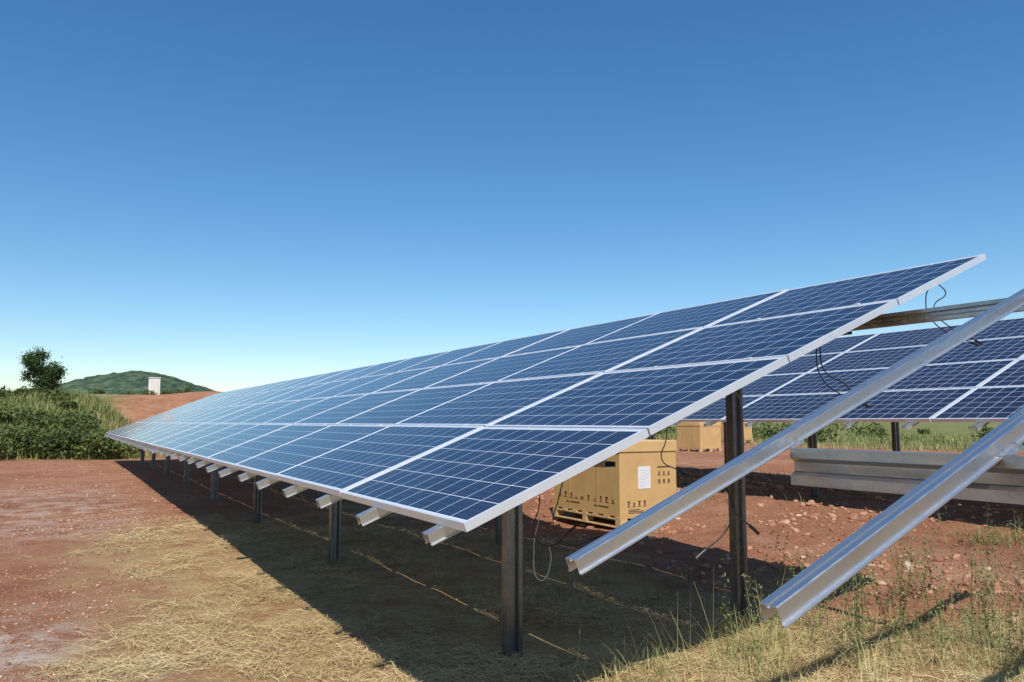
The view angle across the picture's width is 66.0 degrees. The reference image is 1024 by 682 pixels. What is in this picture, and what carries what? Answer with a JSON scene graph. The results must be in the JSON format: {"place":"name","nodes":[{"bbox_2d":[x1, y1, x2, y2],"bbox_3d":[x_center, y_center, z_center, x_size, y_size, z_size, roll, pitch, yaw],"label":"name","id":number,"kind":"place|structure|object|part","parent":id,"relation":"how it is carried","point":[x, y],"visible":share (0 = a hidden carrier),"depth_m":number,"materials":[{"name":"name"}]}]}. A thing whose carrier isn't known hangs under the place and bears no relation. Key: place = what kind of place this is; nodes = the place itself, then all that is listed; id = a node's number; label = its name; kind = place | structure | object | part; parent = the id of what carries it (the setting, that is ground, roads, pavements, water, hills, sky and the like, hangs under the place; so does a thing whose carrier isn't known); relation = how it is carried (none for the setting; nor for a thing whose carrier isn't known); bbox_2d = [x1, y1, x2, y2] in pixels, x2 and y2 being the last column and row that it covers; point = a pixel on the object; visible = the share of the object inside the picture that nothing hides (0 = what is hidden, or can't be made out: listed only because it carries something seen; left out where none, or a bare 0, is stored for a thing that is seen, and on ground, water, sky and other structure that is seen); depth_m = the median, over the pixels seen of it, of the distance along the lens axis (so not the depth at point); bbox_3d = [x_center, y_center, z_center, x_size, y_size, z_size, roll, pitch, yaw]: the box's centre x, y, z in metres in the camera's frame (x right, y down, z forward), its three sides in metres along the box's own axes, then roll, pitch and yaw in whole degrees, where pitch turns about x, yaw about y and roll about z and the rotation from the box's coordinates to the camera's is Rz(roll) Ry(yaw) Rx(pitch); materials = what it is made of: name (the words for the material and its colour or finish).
{"place":"outdoors","nodes":[
{"label":"outdoors","id":0,"kind":"place"},
{"bbox_2d":[27,370,213,394],"bbox_3d":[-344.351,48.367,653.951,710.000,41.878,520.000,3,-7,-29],"label":"hill","id":1,"kind":"structure","parent":0,"point":[134,382],"depth_m":575.80,"materials":[{"name":"green plant"}]},
{"bbox_2d":[0,391,1023,681],"bbox_3d":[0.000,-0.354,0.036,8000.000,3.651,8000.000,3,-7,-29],"label":"ground","id":2,"kind":"structure","parent":0,"point":[398,591],"depth_m":7.17,"materials":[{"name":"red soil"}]},
{"bbox_2d":[16,345,71,389],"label":"tree","id":3,"kind":"object","parent":2,"relation":"on","point":[49,376],"visible":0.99,"depth_m":40.51,"materials":[{"name":"green plant"}]},
{"bbox_2d":[0,385,193,460],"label":"shrub thicket","id":4,"kind":"object","parent":2,"relation":"on","point":[49,441],"visible":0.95,"depth_m":29.85,"materials":[{"name":"green plant"}]},
{"bbox_2d":[148,377,160,394],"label":"utility cabinet","id":5,"kind":"object","parent":2,"relation":"on","point":[154,383],"visible":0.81,"depth_m":59.60,"materials":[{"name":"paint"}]},
{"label":"cabinet door","id":6,"kind":"part","parent":5,"relation":"part of","materials":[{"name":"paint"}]},
{"bbox_2d":[0,388,1023,460],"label":"bank grass","id":7,"kind":"structure","parent":2,"relation":"on","point":[102,405],"depth_m":36.19,"materials":[{"name":"green plant"}]},
{"bbox_2d":[14,501,1023,681],"bbox_3d":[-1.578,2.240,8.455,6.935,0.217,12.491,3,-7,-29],"label":"dry grass","id":8,"kind":"structure","parent":2,"relation":"on","point":[523,666],"depth_m":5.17,"materials":[{"name":"plant"}]},
{"bbox_2d":[104,254,985,658],"bbox_3d":[-5.734,2.017,16.570,3.910,2.820,28.969,3,-7,-29],"label":"solar panel array","id":9,"kind":"object","parent":2,"relation":"on","point":[452,442],"visible":0.97,"depth_m":5.49,"materials":[{"name":"blue glass"}]},
{"bbox_2d":[533,512,550,580],"bbox_3d":[0.155,1.021,3.919,0.121,0.334,0.020,5,-8,-40],"label":"electric cable","id":10,"kind":"object","parent":9,"relation":"attached to","point":[533,555],"visible":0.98,"depth_m":3.90,"materials":[{"name":"black rubber"}]},
{"bbox_2d":[532,482,599,546],"bbox_3d":[0.258,0.802,3.880,0.362,0.407,0.066,2,-6,-20],"label":"electric cable","id":11,"kind":"object","parent":9,"relation":"attached to","point":[575,526],"visible":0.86,"depth_m":3.84,"materials":[{"name":"black rubber"}]},
{"bbox_2d":[661,427,686,475],"bbox_3d":[0.867,0.556,4.244,0.155,0.341,0.018,2,-6,-16],"label":"electric cable","id":12,"kind":"object","parent":9,"relation":"attached to","point":[682,472],"visible":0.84,"depth_m":4.23,"materials":[{"name":"black rubber"}]},
{"bbox_2d":[695,484,759,559],"bbox_3d":[0.803,0.659,2.941,0.290,0.294,0.016,2,-6,-21],"label":"electric cable","id":13,"kind":"object","parent":9,"relation":"attached to","point":[703,551],"visible":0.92,"depth_m":2.95,"materials":[{"name":"black rubber"}]},
{"bbox_2d":[815,346,869,407],"bbox_3d":[1.820,0.176,4.460,0.353,0.408,0.165,2,-6,-21],"label":"electric cable","id":14,"kind":"object","parent":9,"relation":"attached to","point":[865,405],"visible":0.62,"depth_m":4.37,"materials":[{"name":"black rubber"}]},
{"bbox_2d":[925,284,982,345],"bbox_3d":[2.712,-0.181,4.863,0.255,0.435,0.359,-5,-8,41],"label":"electric cable","id":15,"kind":"object","parent":9,"relation":"attached to","point":[976,341],"visible":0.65,"depth_m":4.85,"materials":[{"name":"black rubber"}]},
{"bbox_2d":[107,466,1023,681],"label":"grass tufts","id":16,"kind":"object","parent":2,"relation":"on","point":[782,632],"visible":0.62,"depth_m":6.75,"materials":[{"name":"plant"}]},
{"bbox_2d":[553,439,677,527],"bbox_3d":[1.372,1.888,10.742,0.954,1.082,1.550,3,-7,-29],"label":"shipping crate","id":17,"kind":"object","parent":2,"relation":"on","point":[639,478],"visible":0.68,"depth_m":10.14,"materials":[{"name":"brown cardboard"}]},
{"bbox_2d":[677,422,721,451],"bbox_3d":[6.632,3.400,27.968,1.004,1.052,1.200,3,-7,-29],"label":"shipping crate","id":18,"kind":"object","parent":2,"relation":"on","point":[698,436],"visible":0.86,"depth_m":27.56,"materials":[{"name":"brown cardboard"}]},
{"bbox_2d":[721,422,752,442],"bbox_3d":[10.068,4.089,35.647,1.004,1.002,1.200,3,-7,-29],"label":"shipping crate","id":19,"kind":"object","parent":2,"relation":"on","point":[747,432],"visible":0.16,"depth_m":35.29,"materials":[{"name":"beige cardboard"}]},
{"bbox_2d":[566,288,1023,627],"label":"solar mounting frame","id":20,"kind":"object","parent":2,"relation":"on","point":[989,467],"visible":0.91,"depth_m":2.61,"materials":[{"name":"silver metal"}]},
{"bbox_2d":[647,317,1023,496],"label":"solar panel array","id":21,"kind":"object","parent":2,"relation":"on","point":[982,386],"visible":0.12,"depth_m":10.84,"materials":[{"name":"blue glass"}]},
{"bbox_2d":[654,422,1023,445],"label":"shrub belt","id":22,"kind":"object","parent":2,"relation":"on","point":[767,428],"visible":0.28,"depth_m":49.73,"materials":[{"name":"green plant"}]},
{"bbox_2d":[717,505,1023,681],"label":"weeds","id":23,"kind":"object","parent":2,"relation":"on","point":[859,606],"visible":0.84,"depth_m":4.82,"materials":[{"name":"green plant"}]},
{"bbox_2d":[0,0,1023,391],"label":"sky","id":24,"kind":"structure","parent":0,"point":[216,195],"materials":[{"name":"blue"}]}
]}

